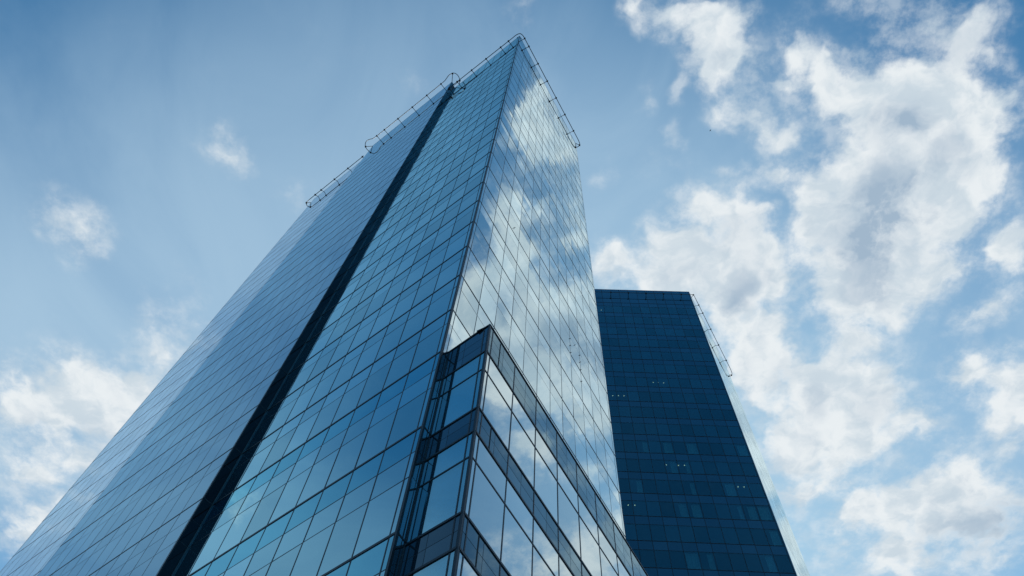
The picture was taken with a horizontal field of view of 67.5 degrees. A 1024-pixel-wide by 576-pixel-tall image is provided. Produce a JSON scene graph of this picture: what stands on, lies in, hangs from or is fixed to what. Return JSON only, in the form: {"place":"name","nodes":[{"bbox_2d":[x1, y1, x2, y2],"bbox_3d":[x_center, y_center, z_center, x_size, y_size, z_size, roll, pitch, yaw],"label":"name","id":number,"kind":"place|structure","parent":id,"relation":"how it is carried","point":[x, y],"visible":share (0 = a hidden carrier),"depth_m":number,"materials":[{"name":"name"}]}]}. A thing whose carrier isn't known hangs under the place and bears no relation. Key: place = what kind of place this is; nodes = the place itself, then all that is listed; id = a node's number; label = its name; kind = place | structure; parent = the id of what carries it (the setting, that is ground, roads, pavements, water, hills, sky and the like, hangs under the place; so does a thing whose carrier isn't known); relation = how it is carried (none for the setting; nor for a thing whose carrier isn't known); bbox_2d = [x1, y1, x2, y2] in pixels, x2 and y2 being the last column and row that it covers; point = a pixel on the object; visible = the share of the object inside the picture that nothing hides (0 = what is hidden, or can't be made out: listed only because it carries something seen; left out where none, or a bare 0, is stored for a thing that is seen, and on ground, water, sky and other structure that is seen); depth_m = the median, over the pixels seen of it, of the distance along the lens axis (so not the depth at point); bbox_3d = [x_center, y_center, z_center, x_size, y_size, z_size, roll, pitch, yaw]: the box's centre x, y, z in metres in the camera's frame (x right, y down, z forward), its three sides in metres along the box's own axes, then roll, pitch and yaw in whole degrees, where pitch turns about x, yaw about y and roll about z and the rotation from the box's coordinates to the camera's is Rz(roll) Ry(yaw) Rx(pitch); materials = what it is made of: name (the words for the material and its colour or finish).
{"place":"outdoors","nodes":[
{"label":"outdoors","id":0,"kind":"place"},
{"bbox_2d":[0,0,1023,575],"label":"sky","id":1,"kind":"structure","parent":0,"point":[846,227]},
{"bbox_2d":[594,289,809,575],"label":"dark office tower","id":2,"kind":"structure","parent":0,"point":[699,495],"depth_m":92.98,"materials":[{"name":"blue glass"}]},
{"bbox_2d":[697,313,809,575],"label":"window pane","id":3,"kind":"structure","parent":2,"relation":"in","point":[779,525],"depth_m":99.32,"materials":[{"name":"blue glass"}]},
{"label":"ground","id":4,"kind":"structure","parent":0,"visible":0},
{"bbox_2d":[0,33,625,575],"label":"glass skyscraper","id":5,"kind":"structure","parent":4,"relation":"on","point":[280,421],"depth_m":44.71,"materials":[{"name":"blue glass"}]},
{"bbox_2d":[57,531,91,569],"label":"window pane","id":6,"kind":"structure","parent":5,"relation":"in","point":[74,550],"depth_m":41.83,"materials":[{"name":"blue glass"}]},
{"bbox_2d":[72,519,108,558],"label":"window pane","id":7,"kind":"structure","parent":5,"relation":"in","point":[96,531],"depth_m":41.40,"materials":[{"name":"blue glass"}]},
{"bbox_2d":[86,533,124,575],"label":"window pane","id":8,"kind":"structure","parent":5,"relation":"in","point":[107,551],"depth_m":36.92,"materials":[{"name":"blue glass"}]},
{"bbox_2d":[89,508,124,546],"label":"window pane","id":9,"kind":"structure","parent":5,"relation":"in","point":[111,521],"depth_m":41.00,"materials":[{"name":"blue glass"}]},
{"bbox_2d":[103,519,143,564],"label":"window pane","id":10,"kind":"structure","parent":5,"relation":"in","point":[129,533],"depth_m":36.49,"materials":[{"name":"blue glass"}]},
{"bbox_2d":[106,496,141,534],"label":"window pane","id":11,"kind":"structure","parent":5,"relation":"in","point":[128,509],"depth_m":40.58,"materials":[{"name":"blue glass"}]},
{"bbox_2d":[123,485,157,523],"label":"window pane","id":12,"kind":"structure","parent":5,"relation":"in","point":[145,497],"depth_m":40.17,"materials":[{"name":"blue glass"}]},
{"bbox_2d":[123,506,162,551],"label":"window pane","id":13,"kind":"structure","parent":5,"relation":"in","point":[138,535],"depth_m":36.11,"materials":[{"name":"blue glass"}]},
{"bbox_2d":[140,472,175,511],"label":"window pane","id":14,"kind":"structure","parent":5,"relation":"in","point":[161,486],"depth_m":39.76,"materials":[{"name":"blue glass"}]},
{"bbox_2d":[142,542,174,575],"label":"window pane","id":15,"kind":"structure","parent":5,"relation":"in","point":[154,566],"depth_m":30.82,"materials":[{"name":"blue glass"}]},
{"bbox_2d":[142,493,181,538],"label":"window pane","id":16,"kind":"structure","parent":5,"relation":"in","point":[165,510],"depth_m":35.69,"materials":[{"name":"blue glass"}]},
{"bbox_2d":[158,459,193,498],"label":"window pane","id":17,"kind":"structure","parent":5,"relation":"in","point":[178,475],"depth_m":39.33,"materials":[{"name":"blue glass"}]},
{"bbox_2d":[162,479,201,524],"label":"window pane","id":18,"kind":"structure","parent":5,"relation":"in","point":[185,496],"depth_m":35.26,"materials":[{"name":"blue glass"}]},
{"bbox_2d":[173,533,210,575],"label":"window pane","id":19,"kind":"structure","parent":5,"relation":"in","point":[193,552],"depth_m":30.34,"materials":[{"name":"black glass"}]},
{"bbox_2d":[177,446,211,485],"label":"window pane","id":20,"kind":"structure","parent":5,"relation":"in","point":[197,461],"depth_m":38.92,"materials":[{"name":"blue glass"}]},
{"bbox_2d":[183,465,221,510],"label":"window pane","id":21,"kind":"structure","parent":5,"relation":"in","point":[206,481],"depth_m":34.85,"materials":[{"name":"blue glass"}]},
{"bbox_2d":[189,518,234,574],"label":"window pane","id":22,"kind":"structure","parent":5,"relation":"in","point":[210,549],"depth_m":29.73,"materials":[{"name":"blue glass"}]},
{"bbox_2d":[195,433,229,472],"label":"window pane","id":23,"kind":"structure","parent":5,"relation":"in","point":[214,450],"depth_m":38.51,"materials":[{"name":"blue glass"}]},
{"bbox_2d":[214,420,248,459],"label":"window pane","id":24,"kind":"structure","parent":5,"relation":"in","point":[229,443],"depth_m":38.10,"materials":[{"name":"blue glass"}]},
{"bbox_2d":[215,457,252,501],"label":"window pane","id":25,"kind":"structure","parent":5,"relation":"in","point":[232,482],"depth_m":34.60,"materials":[{"name":"black glass"}]},
{"bbox_2d":[214,501,259,558],"bbox_3d":[-10.489,9.255,29.331,1.404,2.340,0.042,-34,-71,17],"label":"window pane","id":26,"kind":"structure","parent":5,"relation":"in","point":[234,535],"depth_m":29.31,"materials":[{"name":"blue glass"}]},
{"bbox_2d":[223,395,253,428],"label":"window pane","id":27,"kind":"structure","parent":5,"relation":"in","point":[240,409],"depth_m":41.76,"materials":[{"name":"blue glass"}]},
{"bbox_2d":[237,443,273,487],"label":"window pane","id":28,"kind":"structure","parent":5,"relation":"in","point":[254,467],"depth_m":34.16,"materials":[{"name":"blue glass"}]},
{"bbox_2d":[242,382,270,415],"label":"window pane","id":29,"kind":"structure","parent":5,"relation":"in","point":[258,396],"depth_m":41.36,"materials":[{"name":"blue glass"}]},
{"bbox_2d":[244,413,276,451],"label":"window pane","id":30,"kind":"structure","parent":5,"relation":"in","point":[259,434],"depth_m":37.84,"materials":[{"name":"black glass"}]},
{"bbox_2d":[241,484,285,540],"bbox_3d":[-9.351,8.481,28.907,1.404,2.340,0.040,-34,-71,17],"label":"window pane","id":31,"kind":"structure","parent":5,"relation":"in","point":[264,511],"depth_m":28.88,"materials":[{"name":"blue glass"}]},
{"bbox_2d":[259,427,296,472],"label":"window pane","id":32,"kind":"structure","parent":5,"relation":"in","point":[277,451],"depth_m":33.73,"materials":[{"name":"blue glass"}]},
{"bbox_2d":[264,398,297,437],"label":"window pane","id":33,"kind":"structure","parent":5,"relation":"in","point":[283,414],"depth_m":37.41,"materials":[{"name":"blue glass"}]},
{"bbox_2d":[269,375,297,407],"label":"window pane","id":34,"kind":"structure","parent":5,"relation":"in","point":[283,391],"depth_m":41.09,"materials":[{"name":"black glass"}]},
{"bbox_2d":[266,544,301,575],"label":"window pane","id":35,"kind":"structure","parent":5,"relation":"in","point":[282,566],"depth_m":24.22,"materials":[{"name":"blue glass"}]},
{"bbox_2d":[268,467,311,523],"bbox_3d":[-8.215,7.705,28.482,1.404,2.340,0.042,-34,-71,17],"label":"window pane","id":36,"kind":"structure","parent":5,"relation":"in","point":[291,493],"depth_m":28.46,"materials":[{"name":"blue glass"}]},
{"bbox_2d":[283,411,319,456],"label":"window pane","id":37,"kind":"structure","parent":5,"relation":"in","point":[300,436],"depth_m":33.31,"materials":[{"name":"blue glass"}]},
{"bbox_2d":[286,384,317,422],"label":"window pane","id":38,"kind":"structure","parent":5,"relation":"in","point":[302,402],"depth_m":37.00,"materials":[{"name":"blue glass"}]},
{"bbox_2d":[287,361,316,395],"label":"window pane","id":39,"kind":"structure","parent":5,"relation":"in","point":[304,375],"depth_m":40.68,"materials":[{"name":"blue glass"}]},
{"bbox_2d":[290,524,333,575],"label":"window pane","id":40,"kind":"structure","parent":5,"relation":"in","point":[308,561],"depth_m":23.41,"materials":[{"name":"blue glass"}]},
{"bbox_2d":[296,448,339,505],"bbox_3d":[-7.078,6.930,28.058,1.404,2.340,0.041,-34,-71,17],"label":"window pane","id":41,"kind":"structure","parent":5,"relation":"in","point":[319,474],"depth_m":28.03,"materials":[{"name":"blue glass"}]},
{"bbox_2d":[307,348,335,381],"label":"window pane","id":42,"kind":"structure","parent":5,"relation":"in","point":[322,363],"depth_m":40.25,"materials":[{"name":"blue glass"}]},
{"bbox_2d":[307,369,338,407],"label":"window pane","id":43,"kind":"structure","parent":5,"relation":"in","point":[324,386],"depth_m":36.56,"materials":[{"name":"blue glass"}]},
{"bbox_2d":[307,395,342,439],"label":"window pane","id":44,"kind":"structure","parent":5,"relation":"in","point":[325,417],"depth_m":32.89,"materials":[{"name":"blue glass"}]},
{"bbox_2d":[327,333,355,366],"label":"window pane","id":45,"kind":"structure","parent":5,"relation":"in","point":[341,350],"depth_m":39.82,"materials":[{"name":"blue glass"}]},
{"bbox_2d":[317,503,367,575],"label":"window pane","id":46,"kind":"structure","parent":5,"relation":"in","point":[341,545],"depth_m":22.74,"materials":[{"name":"blue glass"}]},
{"bbox_2d":[329,354,360,392],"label":"window pane","id":47,"kind":"structure","parent":5,"relation":"in","point":[345,372],"depth_m":36.14,"materials":[{"name":"blue glass"}]},
{"bbox_2d":[326,430,366,486],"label":"window pane","id":48,"kind":"structure","parent":5,"relation":"in","point":[348,454],"depth_m":27.61,"materials":[{"name":"blue glass"}]},
{"bbox_2d":[332,379,366,422],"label":"window pane","id":49,"kind":"structure","parent":5,"relation":"in","point":[350,399],"depth_m":32.47,"materials":[{"name":"blue glass"}]},
{"bbox_2d":[348,319,375,352],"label":"window pane","id":50,"kind":"structure","parent":5,"relation":"in","point":[362,335],"depth_m":39.40,"materials":[{"name":"blue glass"}]},
{"bbox_2d":[352,338,382,376],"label":"window pane","id":51,"kind":"structure","parent":5,"relation":"in","point":[367,357],"depth_m":35.71,"materials":[{"name":"blue glass"}]},
{"bbox_2d":[357,362,390,406],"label":"window pane","id":52,"kind":"structure","parent":5,"relation":"in","point":[374,384],"depth_m":32.04,"materials":[{"name":"blue glass"}]},
{"bbox_2d":[355,411,395,467],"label":"window pane","id":53,"kind":"structure","parent":5,"relation":"in","point":[377,436],"depth_m":27.17,"materials":[{"name":"blue glass"}]},
{"bbox_2d":[364,289,388,318],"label":"window pane","id":54,"kind":"structure","parent":5,"relation":"in","point":[376,303],"depth_m":42.65,"materials":[{"name":"blue glass"}]},
{"bbox_2d":[353,481,402,555],"bbox_3d":[-3.876,6.723,22.355,1.404,2.340,0.042,-34,-71,17],"label":"window pane","id":55,"kind":"structure","parent":5,"relation":"in","point":[379,516],"depth_m":22.31,"materials":[{"name":"blue glass"}]},
{"bbox_2d":[369,305,395,337],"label":"window pane","id":56,"kind":"structure","parent":5,"relation":"in","point":[383,320],"depth_m":38.96,"materials":[{"name":"blue glass"}]},
{"bbox_2d":[375,322,405,360],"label":"window pane","id":57,"kind":"structure","parent":5,"relation":"in","point":[390,341],"depth_m":35.28,"materials":[{"name":"blue glass"}]},
{"bbox_2d":[382,276,407,305],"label":"window pane","id":58,"kind":"structure","parent":5,"relation":"in","point":[397,288],"depth_m":42.21,"materials":[{"name":"blue glass"}]},
{"bbox_2d":[383,345,416,388],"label":"window pane","id":59,"kind":"structure","parent":5,"relation":"in","point":[400,366],"depth_m":31.61,"materials":[{"name":"blue glass"}]},
{"bbox_2d":[390,290,416,322],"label":"window pane","id":60,"kind":"structure","parent":5,"relation":"in","point":[404,305],"depth_m":38.54,"materials":[{"name":"blue glass"}]},
{"bbox_2d":[386,392,425,447],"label":"window pane","id":61,"kind":"structure","parent":5,"relation":"in","point":[407,417],"depth_m":26.75,"materials":[{"name":"blue glass"}]},
{"bbox_2d":[400,477,415,535],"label":"window pane","id":62,"kind":"structure","parent":5,"relation":"in","point":[413,481],"depth_m":22.11,"materials":[{"name":"glass"}]},
{"bbox_2d":[399,306,428,343],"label":"window pane","id":63,"kind":"structure","parent":5,"relation":"in","point":[415,324],"depth_m":34.86,"materials":[{"name":"blue glass"}]},
{"bbox_2d":[403,262,426,290],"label":"window pane","id":64,"kind":"structure","parent":5,"relation":"in","point":[416,274],"depth_m":41.80,"materials":[{"name":"blue glass"}]},
{"bbox_2d":[412,274,438,306],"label":"window pane","id":65,"kind":"structure","parent":5,"relation":"in","point":[427,289],"depth_m":38.11,"materials":[{"name":"blue glass"}]},
{"bbox_2d":[410,327,442,370],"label":"window pane","id":66,"kind":"structure","parent":5,"relation":"in","point":[426,348],"depth_m":31.18,"materials":[{"name":"blue glass"}]},
{"bbox_2d":[423,247,446,275],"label":"window pane","id":67,"kind":"structure","parent":5,"relation":"in","point":[435,261],"depth_m":41.37,"materials":[{"name":"blue glass"}]},
{"bbox_2d":[423,289,452,327],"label":"window pane","id":68,"kind":"structure","parent":5,"relation":"in","point":[439,307],"depth_m":34.44,"materials":[{"name":"blue glass"}]},
{"bbox_2d":[434,258,460,291],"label":"window pane","id":69,"kind":"structure","parent":5,"relation":"in","point":[449,273],"depth_m":37.69,"materials":[{"name":"blue glass"}]},
{"bbox_2d":[443,233,466,261],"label":"window pane","id":70,"kind":"structure","parent":5,"relation":"in","point":[457,245],"depth_m":40.94,"materials":[{"name":"blue glass"}]},
{"bbox_2d":[456,291,476,335],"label":"window pane","id":71,"kind":"structure","parent":5,"relation":"in","point":[465,312],"depth_m":34.50,"materials":[{"name":"glass"}]},
{"bbox_2d":[464,260,482,300],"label":"window pane","id":72,"kind":"structure","parent":5,"relation":"in","point":[471,277],"depth_m":37.75,"materials":[{"name":"glass"}]},
{"bbox_2d":[471,234,487,270],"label":"window pane","id":73,"kind":"structure","parent":5,"relation":"in","point":[477,248],"depth_m":41.00,"materials":[{"name":"glass"}]},
{"bbox_2d":[477,211,491,244],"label":"window pane","id":74,"kind":"structure","parent":5,"relation":"in","point":[482,224],"depth_m":44.25,"materials":[{"name":"glass"}]},
{"bbox_2d":[480,284,496,324],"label":"window pane","id":75,"kind":"structure","parent":5,"relation":"in","point":[487,302],"depth_m":38.28,"materials":[{"name":"glass"}]},
{"bbox_2d":[485,256,500,292],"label":"window pane","id":76,"kind":"structure","parent":5,"relation":"in","point":[492,273],"depth_m":41.52,"materials":[{"name":"glass"}]},
{"bbox_2d":[490,232,503,265],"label":"window pane","id":77,"kind":"structure","parent":5,"relation":"in","point":[495,246],"depth_m":44.76,"materials":[{"name":"glass"}]},
{"bbox_2d":[495,306,510,348],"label":"window pane","id":78,"kind":"structure","parent":5,"relation":"in","point":[502,327],"depth_m":38.82,"materials":[{"name":"glass"}]},
{"bbox_2d":[499,278,512,315],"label":"window pane","id":79,"kind":"structure","parent":5,"relation":"in","point":[504,293],"depth_m":42.04,"materials":[{"name":"glass"}]},
{"bbox_2d":[503,252,515,285],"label":"window pane","id":80,"kind":"structure","parent":5,"relation":"in","point":[508,268],"depth_m":45.31,"materials":[{"name":"glass"}]},
{"bbox_2d":[509,329,523,371],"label":"window pane","id":81,"kind":"structure","parent":5,"relation":"in","point":[516,349],"depth_m":39.33,"materials":[{"name":"glass"}]},
{"bbox_2d":[512,299,525,336],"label":"window pane","id":82,"kind":"structure","parent":5,"relation":"in","point":[517,314],"depth_m":42.59,"materials":[{"name":"glass"}]},
{"bbox_2d":[523,351,536,393],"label":"window pane","id":83,"kind":"structure","parent":5,"relation":"in","point":[529,370],"depth_m":39.88,"materials":[{"name":"glass"}]},
{"bbox_2d":[525,319,537,356],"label":"window pane","id":84,"kind":"structure","parent":5,"relation":"in","point":[530,335],"depth_m":43.12,"materials":[{"name":"glass"}]},
{"bbox_2d":[537,373,549,414],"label":"window pane","id":85,"kind":"structure","parent":5,"relation":"in","point":[543,392],"depth_m":40.41,"materials":[{"name":"glass"}]},
{"bbox_2d":[538,339,549,377],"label":"window pane","id":86,"kind":"structure","parent":5,"relation":"in","point":[543,357],"depth_m":43.68,"materials":[{"name":"glass"}]},
{"bbox_2d":[550,359,561,396],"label":"window pane","id":87,"kind":"structure","parent":5,"relation":"in","point":[555,377],"depth_m":44.17,"materials":[{"name":"glass"}]},
{"bbox_2d":[550,392,562,435],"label":"window pane","id":88,"kind":"structure","parent":5,"relation":"in","point":[555,411],"depth_m":40.94,"materials":[{"name":"glass"}]},
{"bbox_2d":[562,378,573,416],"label":"window pane","id":89,"kind":"structure","parent":5,"relation":"in","point":[567,396],"depth_m":44.75,"materials":[{"name":"glass"}]},
{"bbox_2d":[563,413,575,455],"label":"window pane","id":90,"kind":"structure","parent":5,"relation":"in","point":[568,432],"depth_m":41.48,"materials":[{"name":"glass"}]},
{"bbox_2d":[573,397,584,434],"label":"window pane","id":91,"kind":"structure","parent":5,"relation":"in","point":[578,414],"depth_m":45.27,"materials":[{"name":"glass"}]},
{"bbox_2d":[575,433,587,475],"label":"window pane","id":92,"kind":"structure","parent":5,"relation":"in","point":[581,456],"depth_m":42.00,"materials":[{"name":"glass"}]},
{"bbox_2d":[587,453,599,494],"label":"window pane","id":93,"kind":"structure","parent":5,"relation":"in","point":[593,476],"depth_m":42.55,"materials":[{"name":"glass"}]},
{"bbox_2d":[598,470,611,513],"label":"window pane","id":94,"kind":"structure","parent":5,"relation":"in","point":[604,489],"depth_m":43.07,"materials":[{"name":"glass"}]},
{"bbox_2d":[609,488,622,531],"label":"window pane","id":95,"kind":"structure","parent":5,"relation":"in","point":[616,511],"depth_m":43.61,"materials":[{"name":"glass"}]},
{"bbox_2d":[398,324,647,575],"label":"annex block","id":96,"kind":"structure","parent":4,"relation":"on","point":[505,487],"depth_m":25.34,"materials":[{"name":"blue glass"}]},
{"bbox_2d":[407,462,462,541],"bbox_3d":[-2.155,6.086,21.830,1.744,2.336,0.041,-34,-71,17],"label":"window pane","id":97,"kind":"structure","parent":96,"relation":"in","point":[436,501],"depth_m":21.78,"materials":[{"name":"blue glass"}]},
{"bbox_2d":[431,373,476,434],"bbox_3d":[-1.948,3.974,26.242,1.744,2.336,0.042,-34,-71,17],"label":"window pane","id":98,"kind":"structure","parent":96,"relation":"in","point":[456,402],"depth_m":26.21,"materials":[{"name":"blue glass"}]},
{"bbox_2d":[470,464,503,558],"bbox_3d":[-0.711,6.378,21.902,0.041,2.336,1.731,-26,-68,14],"label":"window pane","id":99,"kind":"structure","parent":96,"relation":"in","point":[487,508],"depth_m":21.86,"materials":[{"name":"glass"}]},
{"bbox_2d":[483,376,510,447],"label":"window pane","id":100,"kind":"structure","parent":96,"relation":"in","point":[496,409],"depth_m":26.29,"materials":[{"name":"glass"}]},
{"bbox_2d":[501,506,531,575],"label":"window pane","id":101,"kind":"structure","parent":96,"relation":"in","point":[517,548],"depth_m":22.66,"materials":[{"name":"glass"}]},
{"bbox_2d":[510,413,534,486],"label":"window pane","id":102,"kind":"structure","parent":96,"relation":"in","point":[522,449],"depth_m":26.93,"materials":[{"name":"glass"}]},
{"bbox_2d":[533,546,553,575],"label":"window pane","id":103,"kind":"structure","parent":96,"relation":"in","point":[540,568],"depth_m":23.75,"materials":[{"name":"glass"}]},
{"bbox_2d":[535,450,557,522],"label":"window pane","id":104,"kind":"structure","parent":96,"relation":"in","point":[545,482],"depth_m":27.57,"materials":[{"name":"glass"}]},
{"bbox_2d":[558,484,580,557],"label":"window pane","id":105,"kind":"structure","parent":96,"relation":"in","point":[568,516],"depth_m":28.24,"materials":[{"name":"glass"}]},
{"bbox_2d":[579,516,600,575],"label":"window pane","id":106,"kind":"structure","parent":96,"relation":"in","point":[590,553],"depth_m":28.96,"materials":[{"name":"glass"}]},
{"bbox_2d":[600,549,617,575],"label":"window pane","id":107,"kind":"structure","parent":96,"relation":"in","point":[607,570],"depth_m":30.08,"materials":[{"name":"glass"}]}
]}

